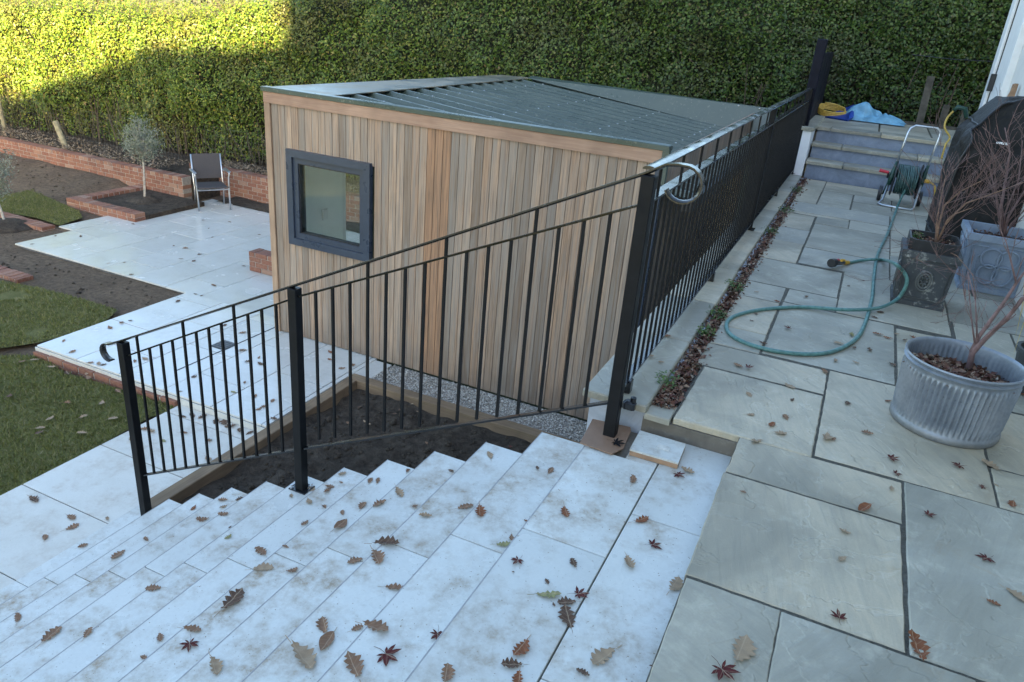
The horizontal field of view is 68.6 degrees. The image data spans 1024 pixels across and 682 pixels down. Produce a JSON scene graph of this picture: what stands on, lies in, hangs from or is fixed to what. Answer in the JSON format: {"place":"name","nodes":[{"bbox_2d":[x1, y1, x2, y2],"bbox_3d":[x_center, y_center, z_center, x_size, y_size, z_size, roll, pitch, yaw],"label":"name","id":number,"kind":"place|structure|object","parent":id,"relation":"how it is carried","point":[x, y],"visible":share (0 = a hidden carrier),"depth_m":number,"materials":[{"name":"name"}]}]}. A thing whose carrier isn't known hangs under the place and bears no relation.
{"place":"outdoors","nodes":[
{"label":"outdoors","id":0,"kind":"place"},
{"bbox_2d":[0,189,176,494],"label":"grass","id":1,"kind":"structure","parent":0,"point":[24,436],"depth_m":7.26,"materials":[{"name":"plant"}]},
{"bbox_2d":[0,153,228,447],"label":"garden soil","id":2,"kind":"structure","parent":0,"point":[120,300],"depth_m":10.50,"materials":[{"name":"brown soil"}]},
{"bbox_2d":[0,144,18,218],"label":"olive tree","id":3,"kind":"object","parent":2,"relation":"on","point":[5,173],"visible":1,"depth_m":11.72,"materials":[{"name":"green plant"}]},
{"bbox_2d":[0,217,32,233],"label":"root mound","id":4,"kind":"object","parent":2,"relation":"on","point":[11,225],"visible":0.83,"depth_m":11.70,"materials":[{"name":"soil"}]},
{"bbox_2d":[0,265,33,282],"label":"brick edging","id":5,"kind":"object","parent":2,"relation":"on","point":[12,275],"visible":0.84,"depth_m":9.82,"materials":[{"name":"brick"}]},
{"bbox_2d":[0,212,54,231],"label":"brick edging","id":6,"kind":"object","parent":2,"relation":"on","point":[37,225],"visible":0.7,"depth_m":11.90,"materials":[{"name":"brick"}]},
{"bbox_2d":[0,191,81,224],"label":"grass patch","id":7,"kind":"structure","parent":2,"relation":"on","point":[53,219],"depth_m":12.71,"materials":[{"name":"plant"}]},
{"bbox_2d":[0,281,116,347],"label":"lawn","id":8,"kind":"structure","parent":2,"relation":"on","point":[12,294],"depth_m":8.83,"materials":[{"name":"plant"}]},
{"bbox_2d":[52,120,67,148],"bbox_3d":[-9.282,-4.137,15.486,0.336,0.781,0.110,15,25,21],"label":"wooden post","id":9,"kind":"object","parent":2,"relation":"on","point":[60,134],"visible":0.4,"depth_m":15.40,"materials":[{"name":"brown wood"}]},
{"bbox_2d":[0,355,172,494],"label":"lawn front","id":10,"kind":"structure","parent":2,"relation":"on","point":[28,447],"depth_m":6.81,"materials":[{"name":"plant"}]},
{"bbox_2d":[0,136,191,198],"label":"brick wall","id":11,"kind":"structure","parent":2,"relation":"on","point":[164,181],"depth_m":14.53,"materials":[{"name":"brick"}]},
{"bbox_2d":[16,245,183,293],"bbox_3d":[-3.983,-1.261,11.689,5.576,0.294,3.796,15,25,21],"label":"patio bed","id":12,"kind":"object","parent":2,"relation":"on","point":[86,265],"visible":0.14,"depth_m":10.56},
{"bbox_2d":[33,351,177,406],"bbox_3d":[-4.095,0.441,7.526,1.992,0.229,0.042,15,25,21],"label":"brick edging","id":13,"kind":"object","parent":2,"relation":"on","point":[61,364],"visible":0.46,"depth_m":7.54,"materials":[{"name":"brick"}]},
{"bbox_2d":[66,184,146,221],"bbox_3d":[-6.685,-2.433,13.388,1.649,0.224,1.498,15,25,21],"label":"brick planter","id":14,"kind":"object","parent":2,"relation":"on","point":[88,203],"visible":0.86,"depth_m":12.87,"materials":[{"name":"brick"}]},
{"bbox_2d":[94,189,204,219],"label":"planter soil","id":15,"kind":"structure","parent":14,"relation":"in","point":[169,204],"depth_m":13.34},
{"bbox_2d":[118,112,165,196],"bbox_3d":[-6.473,-3.215,13.157,0.828,1.535,0.790,15,25,21],"label":"olive tree","id":16,"kind":"object","parent":15,"relation":"on","point":[138,146],"visible":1,"depth_m":13.00,"materials":[{"name":"green plant"}]},
{"bbox_2d":[126,195,162,203],"bbox_3d":[-6.589,-2.557,13.473,0.600,0.107,0.600,15,25,21],"label":"root mound","id":17,"kind":"object","parent":15,"relation":"on","point":[149,199],"visible":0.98,"depth_m":13.36,"materials":[{"name":"soil"}]},
{"bbox_2d":[0,127,219,200],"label":"bank fill","id":18,"kind":"object","parent":2,"relation":"on","point":[202,195],"visible":0.2,"depth_m":14.46,"materials":[{"name":"soil"}]},
{"bbox_2d":[35,347,263,431],"bbox_3d":[-3.607,0.506,7.337,3.070,0.179,0.011,15,25,21],"label":"patio riser","id":19,"kind":"object","parent":2,"relation":"on","point":[209,411],"visible":0.21,"depth_m":7.18,"materials":[{"name":"tile"}]},
{"bbox_2d":[0,157,529,496],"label":"soil clods","id":20,"kind":"object","parent":2,"relation":"on","point":[337,456],"visible":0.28,"depth_m":6.84,"materials":[{"name":"soil"}]},
{"bbox_2d":[189,163,359,222],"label":"brick wall","id":21,"kind":"structure","parent":2,"relation":"on","point":[249,185],"depth_m":14.25,"materials":[{"name":"brick"}]},
{"bbox_2d":[0,121,239,170],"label":"hedge bank","id":22,"kind":"structure","parent":0,"point":[171,156],"depth_m":16.04,"materials":[{"name":"soil"}]},
{"bbox_2d":[31,0,173,13],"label":"garden tree","id":23,"kind":"object","parent":22,"relation":"on","point":[113,2],"visible":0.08,"depth_m":21.73,"materials":[{"name":"plant"}]},
{"bbox_2d":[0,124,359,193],"bbox_3d":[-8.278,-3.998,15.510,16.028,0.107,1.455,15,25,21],"label":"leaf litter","id":24,"kind":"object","parent":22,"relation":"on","point":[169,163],"visible":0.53,"depth_m":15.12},
{"bbox_2d":[0,96,359,190],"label":"wire fence","id":25,"kind":"object","parent":22,"relation":"on","point":[2,120],"visible":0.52,"depth_m":15.35,"materials":[{"name":"grey metal"}]},
{"bbox_2d":[133,0,278,15],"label":"garden tree","id":26,"kind":"object","parent":22,"relation":"on","point":[203,2],"visible":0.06,"depth_m":17.83,"materials":[{"name":"plant"}]},
{"bbox_2d":[0,0,1012,181],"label":"hedge","id":27,"kind":"object","parent":22,"relation":"on","point":[188,75],"visible":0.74,"depth_m":13.15,"materials":[{"name":"green plant"}]},
{"bbox_2d":[0,405,257,589],"bbox_3d":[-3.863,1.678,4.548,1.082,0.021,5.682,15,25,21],"label":"garden path","id":28,"kind":"structure","parent":0,"point":[98,482],"depth_m":5.82,"materials":[{"name":"stone"}]},
{"bbox_2d":[15,199,359,316],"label":"patio","id":29,"kind":"structure","parent":0,"point":[146,251],"depth_m":11.24,"materials":[{"name":"stone"}]},
{"bbox_2d":[189,153,231,211],"bbox_3d":[-5.428,-2.857,13.511,0.640,0.927,0.527,-10,28,-31],"label":"garden chair","id":30,"kind":"object","parent":29,"relation":"on","point":[206,165],"visible":0.98,"depth_m":13.54,"materials":[{"name":"fabric"}]},
{"bbox_2d":[249,248,271,275],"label":"brick pier","id":31,"kind":"structure","parent":29,"relation":"on","point":[260,260],"depth_m":10.65,"materials":[{"name":"brick"}]},
{"bbox_2d":[37,293,376,427],"bbox_3d":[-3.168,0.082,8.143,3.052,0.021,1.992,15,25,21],"label":"patio","id":32,"kind":"structure","parent":0,"point":[85,343],"depth_m":7.97,"materials":[{"name":"stone"}]},
{"bbox_2d":[212,340,234,349],"bbox_3d":[-3.148,0.046,8.208,0.200,0.018,0.200,15,25,21],"label":"drain cover","id":33,"kind":"object","parent":32,"relation":"on","point":[228,344],"visible":0.62,"depth_m":8.19,"materials":[{"name":"grey metal"}]},
{"bbox_2d":[219,196,359,232],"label":"border soil","id":34,"kind":"structure","parent":0,"point":[264,207],"depth_m":14.00,"materials":[{"name":"soil"}]},
{"bbox_2d":[222,158,359,193],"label":"hedge bank","id":35,"kind":"structure","parent":0,"point":[349,181],"depth_m":15.15,"materials":[{"name":"soil"}]},
{"bbox_2d":[179,389,530,503],"bbox_3d":[-0.753,1.367,5.846,3.320,0.107,3.120,15,25,21],"label":"soil bed","id":36,"kind":"object","parent":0,"point":[373,453],"visible":0.21,"depth_m":6.75,"materials":[{"name":"soil"}]},
{"bbox_2d":[0,432,730,681],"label":"garden steps","id":37,"kind":"structure","parent":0,"point":[449,568],"depth_m":3.08,"materials":[{"name":"stone"}]},
{"bbox_2d":[34,626,61,648],"bbox_3d":[-2.184,1.397,3.546,0.068,0.014,0.144,3,24,-6],"label":"fallen leaf","id":38,"kind":"object","parent":37,"relation":"on","point":[50,633],"visible":1,"depth_m":3.57,"materials":[{"name":"brown plant"}]},
{"bbox_2d":[180,634,198,651],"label":"fallen leaf","id":39,"kind":"object","parent":37,"relation":"on","point":[187,645],"visible":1,"depth_m":2.98,"materials":[{"name":"red plant"}]},
{"bbox_2d":[208,651,222,674],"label":"fallen leaf","id":40,"kind":"object","parent":37,"relation":"on","point":[216,665],"visible":1,"depth_m":2.70,"materials":[{"name":"beige plant"}]},
{"bbox_2d":[214,588,244,616],"bbox_3d":[-1.211,1.107,3.196,0.088,0.018,0.180,22,29,34],"label":"fallen leaf","id":41,"kind":"object","parent":37,"relation":"on","point":[235,597],"visible":1,"depth_m":3.22,"materials":[{"name":"brown plant"}]},
{"bbox_2d":[248,562,273,570],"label":"fallen leaf","id":42,"kind":"object","parent":37,"relation":"on","point":[267,566],"visible":1,"depth_m":3.41,"materials":[{"name":"beige plant"}]},
{"bbox_2d":[285,635,316,667],"bbox_3d":[-0.727,1.064,2.591,0.077,0.020,0.192,-9,28,-43],"label":"fallen leaf","id":43,"kind":"object","parent":37,"relation":"on","point":[305,656],"visible":1,"depth_m":2.58,"materials":[{"name":"beige plant"}]},
{"bbox_2d":[315,616,327,632],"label":"fallen leaf","id":44,"kind":"object","parent":37,"relation":"on","point":[321,626],"visible":1,"depth_m":2.71,"materials":[{"name":"brown plant"}]},
{"bbox_2d":[319,628,336,649],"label":"fallen leaf","id":45,"kind":"object","parent":37,"relation":"on","point":[326,639],"visible":1,"depth_m":2.64,"materials":[{"name":"brown plant"}]},
{"bbox_2d":[344,651,363,681],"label":"fallen leaf","id":46,"kind":"object","parent":37,"relation":"on","point":[354,663],"visible":1,"depth_m":2.36,"materials":[{"name":"brown plant"}]},
{"bbox_2d":[355,619,387,631],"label":"fallen leaf","id":47,"kind":"object","parent":37,"relation":"on","point":[377,625],"visible":1,"depth_m":2.52,"materials":[{"name":"brown plant"}]},
{"bbox_2d":[370,545,384,563],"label":"fallen leaf","id":48,"kind":"object","parent":37,"relation":"on","point":[377,556],"visible":1,"depth_m":3.07,"materials":[{"name":"brown plant"}]},
{"bbox_2d":[364,535,398,544],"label":"fallen leaf","id":49,"kind":"object","parent":37,"relation":"on","point":[386,540],"visible":1,"depth_m":3.15,"materials":[{"name":"brown plant"}]},
{"bbox_2d":[374,644,400,665],"bbox_3d":[-0.404,1.001,2.409,0.108,0.008,0.091,15,27,28],"label":"fallen leaf","id":50,"kind":"object","parent":37,"relation":"on","point":[386,656],"visible":1,"depth_m":2.40,"materials":[{"name":"red plant"}]},
{"bbox_2d":[99,162,704,515],"bbox_3d":[-1.010,0.280,4.164,3.641,3.031,0.111,15,25,21],"label":"stair railing","id":51,"kind":"object","parent":37,"relation":"on","point":[644,205],"visible":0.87,"depth_m":3.90,"materials":[{"name":"metal"}]},
{"bbox_2d":[441,663,455,681],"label":"fallen leaf","id":52,"kind":"object","parent":37,"relation":"on","point":[448,670],"visible":1,"depth_m":2.17,"materials":[{"name":"brown plant"}]},
{"bbox_2d":[501,657,521,667],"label":"fallen leaf","id":53,"kind":"object","parent":37,"relation":"on","point":[511,663],"visible":1,"depth_m":2.21,"materials":[{"name":"brown plant"}]},
{"bbox_2d":[512,635,530,655],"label":"fallen leaf","id":54,"kind":"object","parent":37,"relation":"on","point":[521,648],"visible":1,"depth_m":2.27,"materials":[{"name":"brown plant"}]},
{"bbox_2d":[527,590,560,597],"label":"fallen leaf","id":55,"kind":"object","parent":37,"relation":"on","point":[547,593],"visible":1,"depth_m":2.49,"materials":[{"name":"plant"}]},
{"bbox_2d":[558,605,575,632],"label":"fallen leaf","id":56,"kind":"object","parent":37,"relation":"on","point":[566,613],"visible":1,"depth_m":2.41,"materials":[{"name":"brown plant"}]},
{"bbox_2d":[557,596,581,604],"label":"fallen leaf","id":57,"kind":"object","parent":37,"relation":"on","point":[564,601],"visible":1,"depth_m":2.47,"materials":[{"name":"brown plant"}]},
{"bbox_2d":[580,419,630,454],"bbox_3d":[0.433,0.441,3.457,0.193,0.005,0.277,12,25,16],"label":"protective card","id":58,"kind":"object","parent":37,"relation":"on","point":[594,437],"visible":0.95,"depth_m":3.44,"materials":[{"name":"cardboard"}]},
{"bbox_2d":[590,644,622,665],"bbox_3d":[0.283,0.945,2.279,0.141,0.009,0.062,-15,30,-41],"label":"fallen leaf","id":59,"kind":"object","parent":37,"relation":"on","point":[601,656],"visible":1,"depth_m":2.27,"materials":[{"name":"beige plant"}]},
{"bbox_2d":[629,430,685,468],"bbox_3d":[0.655,0.486,3.373,0.225,0.034,0.186,15,25,21],"label":"loose tile","id":60,"kind":"object","parent":37,"relation":"on","point":[657,449],"visible":1,"depth_m":3.34,"materials":[{"name":"white stone"}]},
{"bbox_2d":[667,576,682,593],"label":"fallen leaf","id":61,"kind":"object","parent":37,"relation":"on","point":[677,584],"visible":0.91,"depth_m":2.59,"materials":[{"name":"beige plant"}]},
{"bbox_2d":[4,0,745,212],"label":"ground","id":62,"kind":"structure","parent":0,"point":[163,1],"depth_m":139.47,"materials":[{"name":"plant"}]},
{"bbox_2d":[150,378,355,508],"bbox_3d":[-2.182,0.946,6.656,0.120,0.308,2.525,15,25,21],"label":"timber edging","id":63,"kind":"object","parent":62,"relation":"on","point":[188,485],"visible":0.36,"depth_m":6.26,"materials":[{"name":"wood"}]},
{"bbox_2d":[348,373,582,444],"bbox_3d":[-0.207,0.877,7.212,3.250,0.310,0.120,15,25,21],"label":"timber edging","id":64,"kind":"object","parent":62,"relation":"on","point":[502,427],"visible":0.29,"depth_m":7.28,"materials":[{"name":"wood"}]},
{"bbox_2d":[260,75,769,421],"bbox_3d":[0.435,-1.622,9.482,4.490,2.810,5.085,15,25,21],"label":"garden room","id":65,"kind":"object","parent":62,"relation":"on","point":[427,159],"visible":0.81,"depth_m":7.43,"materials":[{"name":"brown wood"}]},
{"bbox_2d":[285,148,372,261],"bbox_3d":[-1.873,-1.417,7.791,1.040,1.010,0.145,15,25,21],"label":"window","id":66,"kind":"structure","parent":65,"relation":"in","point":[296,160],"depth_m":7.77,"materials":[{"name":"black plastic"}]},
{"bbox_2d":[342,173,345,239],"bbox_3d":[-1.332,-2.122,10.709,0.060,2.219,3.640,15,25,21],"label":"patio door","id":67,"kind":"structure","parent":65,"relation":"in","point":[343,174],"depth_m":9.13,"materials":[{"name":"white paint"}]},
{"bbox_2d":[586,178,802,432],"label":"retaining wall","id":68,"kind":"structure","parent":62,"relation":"on","point":[632,420],"depth_m":3.63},
{"bbox_2d":[582,174,800,412],"bbox_3d":[2.046,-0.941,6.666,0.318,0.037,7.394,15,25,21],"label":"terrace coping","id":69,"kind":"object","parent":68,"relation":"on","point":[669,351],"visible":0.47,"depth_m":4.51,"materials":[{"name":"stone"}]},
{"bbox_2d":[624,87,813,393],"bbox_3d":[2.122,-1.462,6.454,0.100,1.100,7.610,15,25,21],"label":"terrace railing","id":70,"kind":"object","parent":69,"relation":"on","point":[768,165],"visible":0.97,"depth_m":4.81,"materials":[{"name":"metal"}]},
{"bbox_2d":[793,115,824,175],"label":"white pier","id":71,"kind":"structure","parent":68,"relation":"on","point":[815,121],"depth_m":9.70,"materials":[{"name":"paint"}]},
{"bbox_2d":[804,39,833,125],"bbox_3d":[4.316,-3.391,10.684,0.120,1.670,2.680,15,25,21],"label":"boarded screen","id":72,"kind":"object","parent":71,"relation":"on","point":[820,70],"visible":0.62,"depth_m":9.52,"materials":[{"name":"wood"}]},
{"bbox_2d":[979,0,1023,317],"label":"house","id":73,"kind":"structure","parent":62,"relation":"on","point":[1006,71],"depth_m":8.55,"materials":[{"name":"paint"}]},
{"bbox_2d":[986,0,1023,102],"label":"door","id":74,"kind":"structure","parent":73,"relation":"in","point":[995,80],"depth_m":8.86,"materials":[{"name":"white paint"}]},
{"bbox_2d":[372,365,586,441],"bbox_3d":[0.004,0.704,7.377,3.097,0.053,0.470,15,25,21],"label":"gravel","id":75,"kind":"structure","parent":0,"point":[397,380],"depth_m":7.50,"materials":[{"name":"gravel"}]},
{"bbox_2d":[641,195,793,456],"bbox_3d":[2.372,-0.736,6.594,0.445,0.168,7.382,15,25,21],"label":"terrace edge","id":76,"kind":"object","parent":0,"point":[706,441],"visible":0.29,"depth_m":3.46,"materials":[{"name":"concrete"}]},
{"bbox_2d":[651,177,809,409],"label":"leaf litter","id":77,"kind":"object","parent":76,"relation":"on","point":[667,397],"visible":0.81,"depth_m":4.55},
{"bbox_2d":[655,370,679,390],"bbox_3d":[0.768,0.201,3.771,0.137,0.060,0.192,15,25,21],"label":"weed plant","id":78,"kind":"object","parent":77,"relation":"on","point":[666,380],"visible":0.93,"depth_m":3.77,"materials":[{"name":"plant"}]},
{"bbox_2d":[696,323,714,339],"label":"weed plant","id":79,"kind":"object","parent":77,"relation":"on","point":[702,330],"visible":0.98,"depth_m":4.43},
{"bbox_2d":[705,305,726,319],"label":"weed plant","id":80,"kind":"object","parent":77,"relation":"on","point":[719,312],"visible":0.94,"depth_m":4.73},
{"bbox_2d":[644,179,1023,681],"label":"terrace paving","id":81,"kind":"structure","parent":0,"point":[776,547],"depth_m":2.99,"materials":[{"name":"stone"}]},
{"bbox_2d":[711,655,740,680],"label":"fallen leaf","id":82,"kind":"object","parent":81,"relation":"on","point":[720,672],"visible":1,"depth_m":2.11,"materials":[{"name":"red plant"}]},
{"bbox_2d":[732,634,757,668],"bbox_3d":[0.658,0.901,2.185,0.080,0.012,0.146,33,36,47],"label":"fallen leaf","id":83,"kind":"object","parent":81,"relation":"on","point":[744,647],"visible":1,"depth_m":2.20,"materials":[{"name":"beige plant"}]},
{"bbox_2d":[724,190,908,355],"bbox_3d":[3.109,-0.819,6.254,0.782,0.315,5.441,21,28,31],"label":"garden hose","id":84,"kind":"object","parent":81,"relation":"on","point":[833,262],"visible":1,"depth_m":4.99,"materials":[{"name":"green plastic"}]},
{"bbox_2d":[801,123,879,177],"bbox_3d":[5.515,-2.713,10.929,2.200,0.630,2.500,15,25,21],"label":"landing base","id":85,"kind":"object","parent":81,"relation":"on","point":[815,133],"depth_m":10.21,"materials":[{"name":"concrete"}]},
{"bbox_2d":[821,115,955,140],"bbox_3d":[5.580,-3.051,10.883,2.190,0.095,2.100,15,25,21],"label":"landing","id":86,"kind":"object","parent":85,"relation":"on","point":[914,131],"visible":0.41,"depth_m":10.59,"materials":[{"name":"stone"}]},
{"bbox_2d":[825,105,853,120],"bbox_3d":[4.981,-3.428,11.245,0.438,0.222,0.372,-15,31,-38],"label":"folded sheet","id":87,"kind":"object","parent":86,"relation":"on","point":[849,116],"visible":0.71,"depth_m":11.15,"materials":[{"name":"plastic"}]},
{"bbox_2d":[817,102,846,115],"bbox_3d":[4.815,-3.485,11.333,0.452,0.197,0.304,15,25,21],"label":"hose coil","id":88,"kind":"object","parent":87,"relation":"on","point":[826,106],"visible":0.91,"depth_m":11.34,"materials":[{"name":"plastic"}]},
{"bbox_2d":[846,102,905,125],"bbox_3d":[5.393,-3.413,11.190,0.967,0.260,0.480,15,25,21],"label":"folded sheet","id":89,"kind":"object","parent":86,"relation":"on","point":[865,111],"visible":0.91,"depth_m":11.13,"materials":[{"name":"plastic"}]},
{"bbox_2d":[904,76,956,129],"bbox_3d":[6.327,-3.444,11.094,1.200,0.842,0.080,15,25,21],"label":"old fence","id":90,"kind":"object","parent":86,"relation":"on","point":[925,101],"visible":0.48,"depth_m":11.12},
{"bbox_2d":[803,124,950,197],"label":"terrace steps","id":91,"kind":"structure","parent":81,"relation":"on","point":[852,156],"depth_m":9.68,"materials":[{"name":"stone"}]},
{"bbox_2d":[940,105,968,158],"bbox_3d":[5.519,-2.553,9.506,0.392,0.827,0.180,-11,28,-33],"label":"tap hose","id":92,"kind":"object","parent":91,"relation":"attached to","point":[964,115],"visible":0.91,"depth_m":9.41,"materials":[{"name":"yellow plastic"}]},
{"bbox_2d":[876,125,941,210],"bbox_3d":[4.517,-1.932,8.384,0.730,0.872,0.542,15,25,21],"label":"hose reel","id":93,"kind":"object","parent":81,"relation":"on","point":[912,177],"visible":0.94,"depth_m":8.43,"materials":[{"name":"metal"}]},
{"bbox_2d":[908,628,930,661],"bbox_3d":[1.224,0.925,2.244,0.064,0.018,0.154,12,28,4],"label":"fallen leaf","id":94,"kind":"object","parent":81,"relation":"on","point":[917,644],"visible":1,"depth_m":2.26,"materials":[{"name":"brown plant"}]},
{"bbox_2d":[890,229,962,311],"bbox_3d":[2.918,-0.508,5.307,0.369,0.463,0.384,15,25,21],"label":"square planter","id":95,"kind":"object","parent":81,"relation":"on","point":[925,290],"visible":0.86,"depth_m":5.17,"materials":[{"name":"black plastic"}]},
{"bbox_2d":[849,106,1023,327],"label":"bare shrub","id":96,"kind":"object","parent":95,"relation":"in","point":[937,228],"visible":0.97,"depth_m":5.02,"materials":[{"name":"plant"}]},
{"bbox_2d":[889,336,1023,448],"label":"metal tub","id":97,"kind":"object","parent":81,"relation":"on","point":[939,411],"visible":0.96,"depth_m":3.43,"materials":[{"name":"metal"}]},
{"label":"tub soil","id":98,"kind":"structure","parent":97,"relation":"in","visible":0},
{"bbox_2d":[902,352,1015,395],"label":"tub litter","id":99,"kind":"object","parent":98,"relation":"on","point":[953,365],"visible":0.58,"depth_m":3.59,"materials":[{"name":"plant"}]},
{"bbox_2d":[930,215,1023,371],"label":"bare shrub","id":100,"kind":"object","parent":98,"relation":"on","point":[977,344],"visible":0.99,"depth_m":3.53,"materials":[{"name":"brown plant"}]},
{"bbox_2d":[925,96,1023,238],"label":"covered barbecue","id":101,"kind":"object","parent":81,"relation":"on","point":[977,120],"visible":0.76,"depth_m":6.19,"materials":[{"name":"fabric"}]},
{"bbox_2d":[954,219,1023,297],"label":"square planter","id":102,"kind":"object","parent":81,"relation":"on","point":[991,261],"visible":0.73,"depth_m":5.61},
{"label":"pot soil","id":103,"kind":"structure","parent":102,"relation":"in","visible":0},
{"bbox_2d":[966,87,1023,237],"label":"bare shrub","id":104,"kind":"object","parent":103,"relation":"in","point":[1004,226],"visible":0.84,"depth_m":5.56,"materials":[{"name":"brown plant"}]},
{"bbox_2d":[998,583,1023,601],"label":"fallen leaf","id":105,"kind":"object","parent":81,"relation":"on","point":[1019,595],"visible":1,"depth_m":2.52,"materials":[{"name":"beige plant"}]},
{"bbox_2d":[1014,288,1023,392],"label":"yellow grass","id":106,"kind":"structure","parent":81,"relation":"on","point":[1019,348],"depth_m":4.01,"materials":[{"name":"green plant"}]},
{"bbox_2d":[646,179,1023,681],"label":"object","id":107,"kind":"object","parent":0,"point":[905,574],"visible":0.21,"depth_m":3.23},
{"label":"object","id":108,"kind":"structure","parent":0,"visible":0},
{"bbox_2d":[355,360,391,377],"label":"patio by shed","id":109,"kind":"structure","parent":108,"relation":"on","point":[375,368],"depth_m":7.96,"materials":[{"name":"stone"}]},
{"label":"lower patio strip bed","id":110,"kind":"structure","parent":0,"visible":0},
{"bbox_2d":[59,216,120,230],"bbox_3d":[-6.814,-1.971,12.382,0.327,0.021,1.172,15,25,21],"label":"patio strip","id":111,"kind":"object","parent":110,"relation":"on","point":[87,223],"visible":0.79,"depth_m":12.21,"materials":[{"name":"stone"}]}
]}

